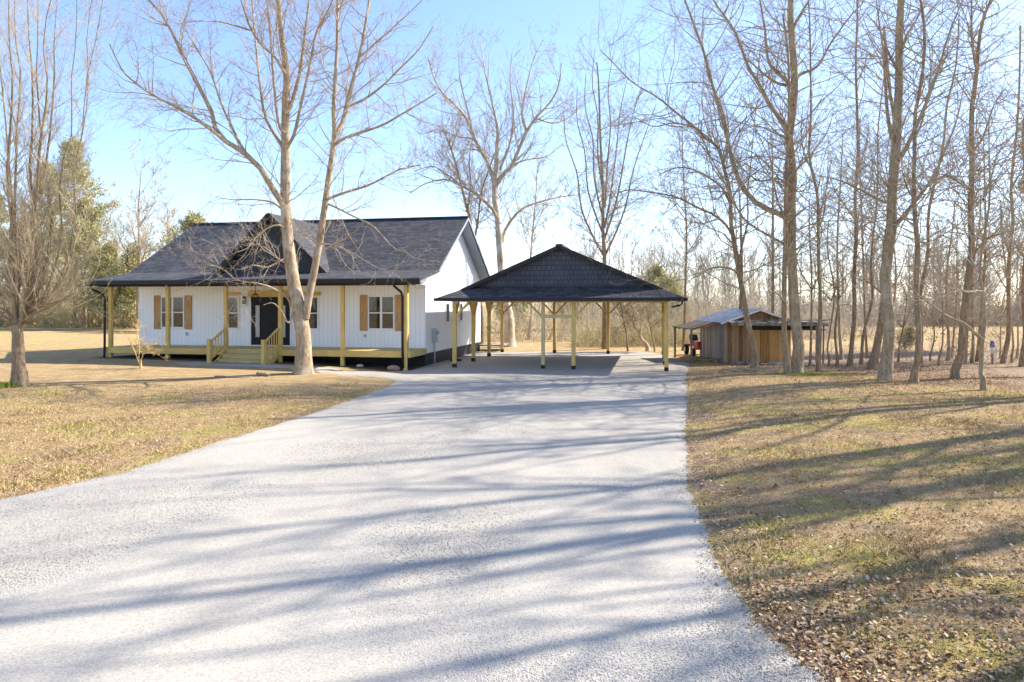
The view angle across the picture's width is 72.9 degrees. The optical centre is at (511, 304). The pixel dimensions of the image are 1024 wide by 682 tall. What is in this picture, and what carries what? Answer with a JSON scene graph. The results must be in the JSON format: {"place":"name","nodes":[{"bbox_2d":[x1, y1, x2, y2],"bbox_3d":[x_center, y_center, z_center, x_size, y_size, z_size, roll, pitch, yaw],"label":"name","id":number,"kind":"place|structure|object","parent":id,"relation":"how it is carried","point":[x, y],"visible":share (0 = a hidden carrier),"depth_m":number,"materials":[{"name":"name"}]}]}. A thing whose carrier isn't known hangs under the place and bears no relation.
{"place":"outdoors","nodes":[
{"label":"outdoors","id":0,"kind":"place"},
{"bbox_2d":[177,362,343,372],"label":"path","id":1,"kind":"structure","parent":0,"point":[321,369],"depth_m":26.63,"materials":[{"name":"grey concrete"}]},
{"bbox_2d":[256,372,269,375],"bbox_3d":[-8.663,2.424,24.145,0.654,0.172,0.138,0,0,31],"label":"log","id":2,"kind":"object","parent":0,"point":[260,374],"visible":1,"depth_m":24.10,"materials":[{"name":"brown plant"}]},
{"bbox_2d":[0,351,892,681],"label":"driveway","id":3,"kind":"structure","parent":0,"point":[186,607],"depth_m":7.45,"materials":[{"name":"grey gravel"}]},
{"bbox_2d":[434,244,687,370],"bbox_3d":[2.709,0.073,32.084,10.080,5.055,9.950,0,0,12],"label":"carport","id":4,"kind":"object","parent":3,"relation":"on","point":[559,273],"visible":0.98,"depth_m":28.20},
{"bbox_2d":[0,305,1023,681],"bbox_3d":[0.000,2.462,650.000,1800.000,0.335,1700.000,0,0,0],"label":"ground","id":5,"kind":"structure","parent":0,"point":[68,359],"depth_m":12.02,"materials":[{"name":"beige plant"}]},
{"bbox_2d":[0,195,21,270],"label":"evergreen tree","id":6,"kind":"object","parent":5,"relation":"on","point":[3,221],"visible":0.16,"depth_m":82.23,"materials":[{"name":"green plant"}]},
{"bbox_2d":[0,380,32,387],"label":"ivy","id":7,"kind":"object","parent":5,"relation":"on","point":[7,384],"visible":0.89,"depth_m":21.25,"materials":[{"name":"green plant"}]},
{"bbox_2d":[0,214,56,309],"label":"evergreen tree","id":8,"kind":"object","parent":5,"relation":"on","point":[22,291],"visible":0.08,"depth_m":77.42,"materials":[{"name":"green plant"}]},
{"bbox_2d":[5,156,70,324],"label":"evergreen tree","id":9,"kind":"object","parent":5,"relation":"on","point":[52,252],"visible":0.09,"depth_m":79.61,"materials":[{"name":"green plant"}]},
{"bbox_2d":[0,274,135,327],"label":"field edge brush","id":10,"kind":"object","parent":5,"relation":"on","point":[52,322],"visible":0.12,"depth_m":76.76,"materials":[{"name":"brown plant"}]},
{"bbox_2d":[0,0,139,386],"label":"pear tree","id":11,"kind":"object","parent":5,"relation":"on","point":[31,259],"visible":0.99,"depth_m":21.41,"materials":[{"name":"brown plant"}]},
{"bbox_2d":[33,134,123,327],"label":"evergreen tree","id":12,"kind":"object","parent":5,"relation":"on","point":[99,206],"visible":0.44,"depth_m":75.42,"materials":[{"name":"green needle"},{"name":"brown bark"}]},
{"bbox_2d":[45,194,115,327],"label":"evergreen tree","id":13,"kind":"object","parent":5,"relation":"on","point":[81,206],"visible":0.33,"depth_m":73.70,"materials":[{"name":"green needle"},{"name":"brown bark"}]},
{"bbox_2d":[65,239,131,328],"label":"evergreen tree","id":14,"kind":"object","parent":5,"relation":"on","point":[114,271],"visible":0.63,"depth_m":71.50,"materials":[{"name":"green needle"},{"name":"brown bark"}]},
{"bbox_2d":[102,242,143,327],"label":"evergreen tree","id":15,"kind":"object","parent":5,"relation":"on","point":[130,292],"visible":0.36,"depth_m":73.19,"materials":[{"name":"green needle"},{"name":"brown bark"}]},
{"bbox_2d":[99,137,172,328],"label":"bare tree","id":16,"kind":"object","parent":5,"relation":"on","point":[139,247],"visible":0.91,"depth_m":71.60,"materials":[{"name":"grey plant"}]},
{"bbox_2d":[119,313,169,368],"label":"sapling","id":17,"kind":"object","parent":5,"relation":"on","point":[140,360],"visible":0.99,"depth_m":25.91,"materials":[{"name":"beige plant"}]},
{"bbox_2d":[0,204,318,321],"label":"woodland","id":18,"kind":"object","parent":5,"relation":"on","point":[118,252],"visible":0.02,"depth_m":87.50,"materials":[{"name":"plant"}]},
{"bbox_2d":[151,171,179,251],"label":"bare tree","id":19,"kind":"object","parent":5,"relation":"on","point":[165,222],"visible":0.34,"depth_m":79.73,"materials":[{"name":"grey plant"}]},
{"bbox_2d":[150,208,213,252],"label":"evergreen tree","id":20,"kind":"object","parent":5,"relation":"on","point":[186,225],"visible":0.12,"depth_m":71.21,"materials":[{"name":"green plant"}]},
{"bbox_2d":[215,375,251,377],"bbox_3d":[-9.568,2.484,23.777,1.367,0.083,0.134,0,0,11],"label":"log","id":21,"kind":"object","parent":5,"relation":"on","point":[231,377],"visible":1,"depth_m":23.80,"materials":[{"name":"wood"}]},
{"bbox_2d":[79,0,483,374],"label":"maple tree","id":22,"kind":"object","parent":5,"relation":"on","point":[299,304],"visible":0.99,"depth_m":24.49,"materials":[{"name":"brown plant"}]},
{"bbox_2d":[84,213,508,370],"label":"white house","id":23,"kind":"structure","parent":5,"relation":"on","point":[398,320],"depth_m":30.52,"materials":[{"name":"white wood"}]},
{"bbox_2d":[154,295,191,328],"bbox_3d":[-15.486,0.365,31.643,1.960,1.550,0.050,0,0,12],"label":"window","id":24,"kind":"structure","parent":23,"relation":"in","point":[181,307],"depth_m":31.61,"materials":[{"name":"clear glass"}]},
{"bbox_2d":[229,296,238,328],"bbox_3d":[-12.464,0.385,31.022,0.560,1.470,0.050,0,0,12],"label":"window","id":25,"kind":"structure","parent":23,"relation":"in","point":[233,324],"depth_m":31.02,"materials":[{"name":"grey glass"}]},
{"bbox_2d":[251,297,270,344],"bbox_3d":[-11.138,0.739,30.714,0.942,2.118,0.120,0,0,12],"label":"front door","id":26,"kind":"structure","parent":23,"relation":"in","point":[261,312],"depth_m":30.73,"materials":[{"name":"black wood"}]},
{"bbox_2d":[271,297,289,344],"bbox_3d":[-10.208,0.739,30.524,0.942,2.118,0.120,0,0,12],"label":"front door","id":27,"kind":"structure","parent":23,"relation":"in","point":[274,309],"depth_m":30.51,"materials":[{"name":"black wood"}]},
{"bbox_2d":[308,296,318,329],"bbox_3d":[-8.706,0.385,30.258,0.560,1.470,0.050,0,0,12],"label":"window","id":28,"kind":"structure","parent":23,"relation":"in","point":[314,313],"depth_m":30.23,"materials":[{"name":"grey glass"}]},
{"bbox_2d":[360,295,400,330],"bbox_3d":[-5.590,0.365,29.622,1.960,1.550,0.050,0,0,12],"label":"window","id":29,"kind":"structure","parent":23,"relation":"in","point":[376,312],"depth_m":29.61,"materials":[{"name":"clear glass"}]},
{"bbox_2d":[445,303,449,322],"bbox_3d":[-3.007,0.385,32.313,0.040,0.930,0.540,0,0,12],"label":"window","id":30,"kind":"structure","parent":23,"relation":"in","point":[447,305],"depth_m":32.31,"materials":[{"name":"white glass"}]},
{"bbox_2d":[459,303,462,321],"bbox_3d":[-2.546,0.385,34.566,0.040,0.930,0.540,0,0,12],"label":"window","id":31,"kind":"structure","parent":23,"relation":"in","point":[461,304],"depth_m":34.48,"materials":[{"name":"white glass"}]},
{"bbox_2d":[387,365,399,370],"bbox_3d":[-4.659,2.517,27.267,0.480,0.266,0.351,0,0,-21],"label":"rock","id":32,"kind":"object","parent":5,"relation":"on","point":[393,368],"visible":0.8,"depth_m":27.16,"materials":[{"name":"stone"}]},
{"bbox_2d":[396,89,529,343],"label":"dark tree","id":33,"kind":"object","parent":5,"relation":"on","point":[467,205],"visible":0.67,"depth_m":42.54,"materials":[{"name":"brown plant"}]},
{"bbox_2d":[379,15,603,346],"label":"sycamore tree","id":34,"kind":"object","parent":5,"relation":"on","point":[509,334],"visible":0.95,"depth_m":41.45,"materials":[{"name":"white plant"}]},
{"bbox_2d":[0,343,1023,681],"bbox_3d":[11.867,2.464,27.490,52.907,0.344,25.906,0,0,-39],"label":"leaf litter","id":35,"kind":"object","parent":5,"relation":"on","point":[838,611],"visible":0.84,"depth_m":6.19,"materials":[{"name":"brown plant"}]},
{"bbox_2d":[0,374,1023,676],"bbox_3d":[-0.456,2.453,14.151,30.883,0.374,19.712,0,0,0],"label":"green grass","id":36,"kind":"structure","parent":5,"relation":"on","point":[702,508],"depth_m":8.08,"materials":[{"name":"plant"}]},
{"bbox_2d":[491,302,533,331],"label":"evergreen tree","id":37,"kind":"object","parent":5,"relation":"on","point":[518,308],"visible":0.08,"depth_m":63.01,"materials":[{"name":"green plant"}]},
{"bbox_2d":[510,140,570,339],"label":"thin tree","id":38,"kind":"object","parent":5,"relation":"on","point":[533,227],"visible":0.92,"depth_m":49.96,"materials":[{"name":"brown plant"}]},
{"bbox_2d":[548,302,601,323],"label":"evergreen tree","id":39,"kind":"object","parent":5,"relation":"on","point":[558,305],"visible":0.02,"depth_m":69.51,"materials":[{"name":"green plant"}]},
{"bbox_2d":[533,9,675,348],"bbox_3d":[5.097,-7.144,39.620,7.695,20.084,5.818,0,0,-15],"label":"fan tree","id":40,"kind":"object","parent":5,"relation":"on","point":[604,218],"visible":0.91,"depth_m":39.76,"materials":[{"name":"brown plant"}]},
{"bbox_2d":[483,230,761,331],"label":"woodland","id":41,"kind":"object","parent":5,"relation":"on","point":[645,268],"visible":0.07,"depth_m":66.52,"materials":[{"name":"brown plant"}]},
{"bbox_2d":[611,273,641,351],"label":"crooked tree","id":42,"kind":"object","parent":5,"relation":"on","point":[622,311],"visible":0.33,"depth_m":37.97,"materials":[{"name":"brown plant"}]},
{"bbox_2d":[483,282,776,341],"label":"brush thicket","id":43,"kind":"object","parent":5,"relation":"on","point":[522,320],"visible":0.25,"depth_m":50.01,"materials":[{"name":"brown plant"}]},
{"bbox_2d":[561,309,699,346],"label":"olive brush","id":44,"kind":"object","parent":5,"relation":"on","point":[595,338],"visible":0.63,"depth_m":42.24,"materials":[{"name":"brown plant"}]},
{"bbox_2d":[610,266,672,350],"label":"crooked tree","id":45,"kind":"object","parent":5,"relation":"on","point":[633,320],"visible":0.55,"depth_m":38.38,"materials":[{"name":"tan twig"},{"name":"tan-brown bark"}]},
{"bbox_2d":[643,302,676,351],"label":"crooked tree","id":46,"kind":"object","parent":5,"relation":"on","point":[650,315],"visible":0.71,"depth_m":37.89,"materials":[{"name":"brown plant"}]},
{"bbox_2d":[637,263,683,316],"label":"evergreen tree","id":47,"kind":"object","parent":5,"relation":"on","point":[661,270],"visible":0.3,"depth_m":65.65,"materials":[{"name":"green plant"}]},
{"bbox_2d":[650,273,698,323],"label":"evergreen tree","id":48,"kind":"object","parent":5,"relation":"on","point":[664,284],"visible":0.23,"depth_m":61.29,"materials":[{"name":"green plant"}]},
{"bbox_2d":[647,102,725,350],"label":"thin tree","id":49,"kind":"object","parent":5,"relation":"on","point":[687,226],"visible":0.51,"depth_m":38.05,"materials":[{"name":"brown plant"}]},
{"bbox_2d":[684,333,700,355],"bbox_3d":[9.300,1.985,34.746,1.030,1.108,1.729,0,0,0],"label":"riding mower","id":50,"kind":"object","parent":5,"relation":"on","point":[696,344],"visible":0.54,"depth_m":34.69,"materials":[{"name":"red paint"}]},
{"bbox_2d":[541,0,853,370],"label":"leaning tree","id":51,"kind":"object","parent":5,"relation":"on","point":[738,272],"visible":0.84,"depth_m":26.19,"materials":[{"name":"brown plant"}]},
{"bbox_2d":[675,352,733,360],"bbox_3d":[9.407,2.257,31.684,4.230,0.600,2.509,0,0,12],"label":"brush pile","id":52,"kind":"object","parent":5,"relation":"on","point":[705,358],"visible":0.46,"depth_m":31.63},
{"bbox_2d":[671,124,780,320],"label":"woodland tree","id":53,"kind":"object","parent":5,"relation":"on","point":[741,267],"visible":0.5,"depth_m":32.65,"materials":[{"name":"brown plant"}]},
{"bbox_2d":[730,360,759,363],"bbox_3d":[10.039,2.498,29.889,1.234,0.198,0.173,0,0,21],"label":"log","id":54,"kind":"object","parent":5,"relation":"on","point":[732,362],"visible":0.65,"depth_m":29.92,"materials":[{"name":"grey wood"}]},
{"bbox_2d":[672,308,830,363],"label":"old shed","id":55,"kind":"structure","parent":5,"relation":"on","point":[727,340],"depth_m":30.70,"materials":[{"name":"tin"},{"name":"wood boards"}]},
{"bbox_2d":[721,359,785,373],"bbox_3d":[9.217,2.255,25.915,2.554,0.495,2.516,0,0,25],"label":"brush pile","id":56,"kind":"object","parent":5,"relation":"on","point":[757,369],"visible":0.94,"depth_m":25.75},
{"bbox_2d":[703,104,836,313],"bbox_3d":[12.063,-3.369,31.650,5.966,12.604,5.042,0,0,-27],"label":"woodland tree","id":57,"kind":"object","parent":5,"relation":"on","point":[772,286],"visible":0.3,"depth_m":32.32,"materials":[{"name":"brown plant"}]},
{"bbox_2d":[611,277,930,339],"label":"wood edge brush","id":58,"kind":"object","parent":5,"relation":"on","point":[815,316],"visible":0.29,"depth_m":53.94,"materials":[{"name":"brown plant"}]},
{"bbox_2d":[617,0,952,372],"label":"oak tree","id":59,"kind":"object","parent":5,"relation":"on","point":[797,362],"visible":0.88,"depth_m":25.07,"materials":[{"name":"grey plant"}]},
{"bbox_2d":[681,0,906,374],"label":"slim tree","id":60,"kind":"object","parent":5,"relation":"on","point":[785,349],"visible":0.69,"depth_m":24.90,"materials":[{"name":"brown plant"}]},
{"bbox_2d":[570,204,1023,320],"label":"woodland","id":61,"kind":"object","parent":5,"relation":"on","point":[727,273],"visible":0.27,"depth_m":98.31,"materials":[{"name":"brown plant"}]},
{"bbox_2d":[586,277,1022,326],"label":"field brush","id":62,"kind":"object","parent":5,"relation":"on","point":[847,309],"visible":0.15,"depth_m":81.75,"materials":[{"name":"brown plant"}]},
{"bbox_2d":[733,148,902,365],"bbox_3d":[12.346,-1.660,28.104,6.347,9.108,4.824,0,0,0],"label":"woodland tree","id":63,"kind":"object","parent":5,"relation":"on","point":[810,347],"visible":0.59,"depth_m":28.39,"materials":[{"name":"brown plant"}]},
{"bbox_2d":[774,372,863,375],"bbox_3d":[10.908,2.461,24.595,3.209,0.111,1.524,0,0,0],"label":"moss","id":64,"kind":"object","parent":5,"relation":"on","point":[817,374],"visible":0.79,"depth_m":24.51,"materials":[{"name":"plant"}]},
{"bbox_2d":[721,0,927,371],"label":"slim tree","id":65,"kind":"object","parent":5,"relation":"on","point":[819,349],"visible":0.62,"depth_m":25.74,"materials":[{"name":"brown plant"}]},
{"bbox_2d":[741,191,931,365],"bbox_3d":[13.121,-1.017,28.664,7.168,7.820,7.424,0,0,0],"label":"woodland tree","id":66,"kind":"object","parent":5,"relation":"on","point":[833,297],"visible":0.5,"depth_m":28.62,"materials":[{"name":"brown plant"}]},
{"bbox_2d":[742,206,940,365],"bbox_3d":[13.654,-1.004,28.371,7.234,7.791,8.240,0,0,38],"label":"sapling","id":67,"kind":"object","parent":5,"relation":"on","point":[838,294],"visible":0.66,"depth_m":28.54,"materials":[{"name":"brown plant"}]},
{"bbox_2d":[796,77,892,359],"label":"woodland tree","id":68,"kind":"object","parent":5,"relation":"on","point":[841,355],"visible":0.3,"depth_m":32.70,"materials":[{"name":"brown plant"}]},
{"bbox_2d":[751,0,987,365],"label":"slim tree","id":69,"kind":"object","parent":5,"relation":"on","point":[852,340],"visible":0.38,"depth_m":28.48,"materials":[{"name":"brown plant"}]},
{"bbox_2d":[719,0,1023,379],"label":"tree","id":70,"kind":"object","parent":5,"relation":"on","point":[885,368],"visible":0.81,"depth_m":22.20,"materials":[{"name":"grey plant"}]},
{"bbox_2d":[817,80,934,357],"bbox_3d":[17.453,-3.833,33.140,5.771,13.520,5.060,0,0,-12],"label":"woodland tree","id":71,"kind":"object","parent":5,"relation":"on","point":[866,342],"visible":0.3,"depth_m":33.34,"materials":[{"name":"brown plant"}]},
{"bbox_2d":[807,160,966,304],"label":"woodland tree","id":72,"kind":"object","parent":5,"relation":"on","point":[894,254],"visible":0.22,"depth_m":32.19,"materials":[{"name":"brown plant"}]},
{"bbox_2d":[798,0,1004,368],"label":"leaning tree","id":73,"kind":"object","parent":5,"relation":"on","point":[873,362],"visible":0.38,"depth_m":26.98,"materials":[{"name":"brown plant"}]},
{"bbox_2d":[780,305,1023,367],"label":"understorey","id":74,"kind":"object","parent":5,"relation":"on","point":[831,349],"visible":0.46,"depth_m":30.67,"materials":[{"name":"brown plant"}]},
{"bbox_2d":[781,0,1023,383],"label":"slim tree","id":75,"kind":"object","parent":5,"relation":"on","point":[914,372],"visible":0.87,"depth_m":20.95,"materials":[{"name":"brown plant"}]},
{"bbox_2d":[823,214,986,361],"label":"woodland tree","id":76,"kind":"object","parent":5,"relation":"on","point":[898,353],"visible":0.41,"depth_m":30.71,"materials":[{"name":"brown plant"}]},
{"bbox_2d":[894,321,924,349],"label":"cedar sapling","id":77,"kind":"object","parent":5,"relation":"on","point":[908,339],"visible":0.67,"depth_m":38.46,"materials":[{"name":"green plant"}]},
{"bbox_2d":[810,64,1021,364],"bbox_3d":[15.876,-3.859,29.559,6.943,13.519,7.109,0,0,-17],"label":"slim tree","id":78,"kind":"object","parent":5,"relation":"on","point":[865,324],"visible":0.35,"depth_m":29.50,"materials":[{"name":"brown plant"}]},
{"bbox_2d":[814,220,1023,364],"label":"beech sapling","id":79,"kind":"object","parent":5,"relation":"on","point":[950,323],"visible":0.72,"depth_m":28.57,"materials":[{"name":"brown plant"}]},
{"bbox_2d":[826,47,1023,389],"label":"forked sapling","id":80,"kind":"object","parent":5,"relation":"on","point":[983,383],"visible":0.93,"depth_m":19.41,"materials":[{"name":"grey plant"}]},
{"bbox_2d":[837,0,1023,363],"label":"leaning tree","id":81,"kind":"object","parent":5,"relation":"on","point":[930,249],"visible":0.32,"depth_m":29.82,"materials":[{"name":"brown plant"}]},
{"bbox_2d":[854,0,1023,378],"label":"dark tree","id":82,"kind":"object","parent":5,"relation":"on","point":[957,364],"visible":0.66,"depth_m":22.76,"materials":[{"name":"brown plant"}]},
{"bbox_2d":[857,216,1021,360],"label":"beech sapling","id":83,"kind":"object","parent":5,"relation":"on","point":[945,312],"visible":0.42,"depth_m":31.04,"materials":[{"name":"brown plant"}]},
{"bbox_2d":[860,188,1019,360],"bbox_3d":[19.641,-1.457,31.557,5.403,8.699,6.020,0,0,-31],"label":"woodland tree","id":84,"kind":"object","parent":5,"relation":"on","point":[948,335],"visible":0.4,"depth_m":31.45,"materials":[{"name":"brown plant"}]},
{"bbox_2d":[860,207,1023,365],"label":"beech sapling","id":85,"kind":"object","parent":5,"relation":"on","point":[968,330],"visible":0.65,"depth_m":29.20,"materials":[{"name":"brown plant"}]},
{"bbox_2d":[893,204,1020,357],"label":"woodland tree","id":86,"kind":"object","parent":5,"relation":"on","point":[952,350],"visible":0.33,"depth_m":32.52,"materials":[{"name":"brown plant"}]},
{"bbox_2d":[908,15,1023,363],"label":"slim tree","id":87,"kind":"object","parent":5,"relation":"on","point":[1003,359],"visible":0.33,"depth_m":29.81,"materials":[{"name":"brown plant"}]},
{"bbox_2d":[921,143,1023,362],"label":"woodland tree","id":88,"kind":"object","parent":5,"relation":"on","point":[972,358],"visible":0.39,"depth_m":29.75,"materials":[{"name":"brown plant"}]},
{"bbox_2d":[923,183,1023,362],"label":"woodland tree","id":89,"kind":"object","parent":5,"relation":"on","point":[1012,350],"visible":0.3,"depth_m":30.35,"materials":[{"name":"brown plant"}]},
{"bbox_2d":[924,106,1023,361],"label":"woodland tree","id":90,"kind":"object","parent":5,"relation":"on","point":[978,343],"visible":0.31,"depth_m":30.71,"materials":[{"name":"brown plant"}]},
{"bbox_2d":[925,32,1023,366],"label":"slim tree","id":91,"kind":"object","parent":5,"relation":"on","point":[1021,359],"visible":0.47,"depth_m":28.23,"materials":[{"name":"brown plant"}]},
{"bbox_2d":[929,196,1023,358],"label":"woodland tree","id":92,"kind":"object","parent":5,"relation":"on","point":[995,292],"visible":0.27,"depth_m":32.68,"materials":[{"name":"brown plant"}]},
{"bbox_2d":[934,205,1023,358],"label":"woodland tree","id":93,"kind":"object","parent":5,"relation":"on","point":[1017,349],"visible":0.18,"depth_m":32.67,"materials":[{"name":"brown plant"}]},
{"bbox_2d":[990,340,994,362],"bbox_3d":[20.586,2.092,29.714,0.190,1.080,0.200,0,0,0],"label":"marker post","id":94,"kind":"object","parent":5,"relation":"on","point":[992,346],"visible":0.65,"depth_m":29.68,"materials":[{"name":"white plastic"}]},
{"bbox_2d":[1014,110,1023,193],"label":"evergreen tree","id":95,"kind":"object","parent":5,"relation":"on","point":[1020,152],"visible":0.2,"depth_m":41.33,"materials":[{"name":"brown plant"}]},
{"bbox_2d":[0,0,1023,305],"label":"sky","id":96,"kind":"structure","parent":0,"point":[112,155],"materials":[{"name":"blue"}]}
]}

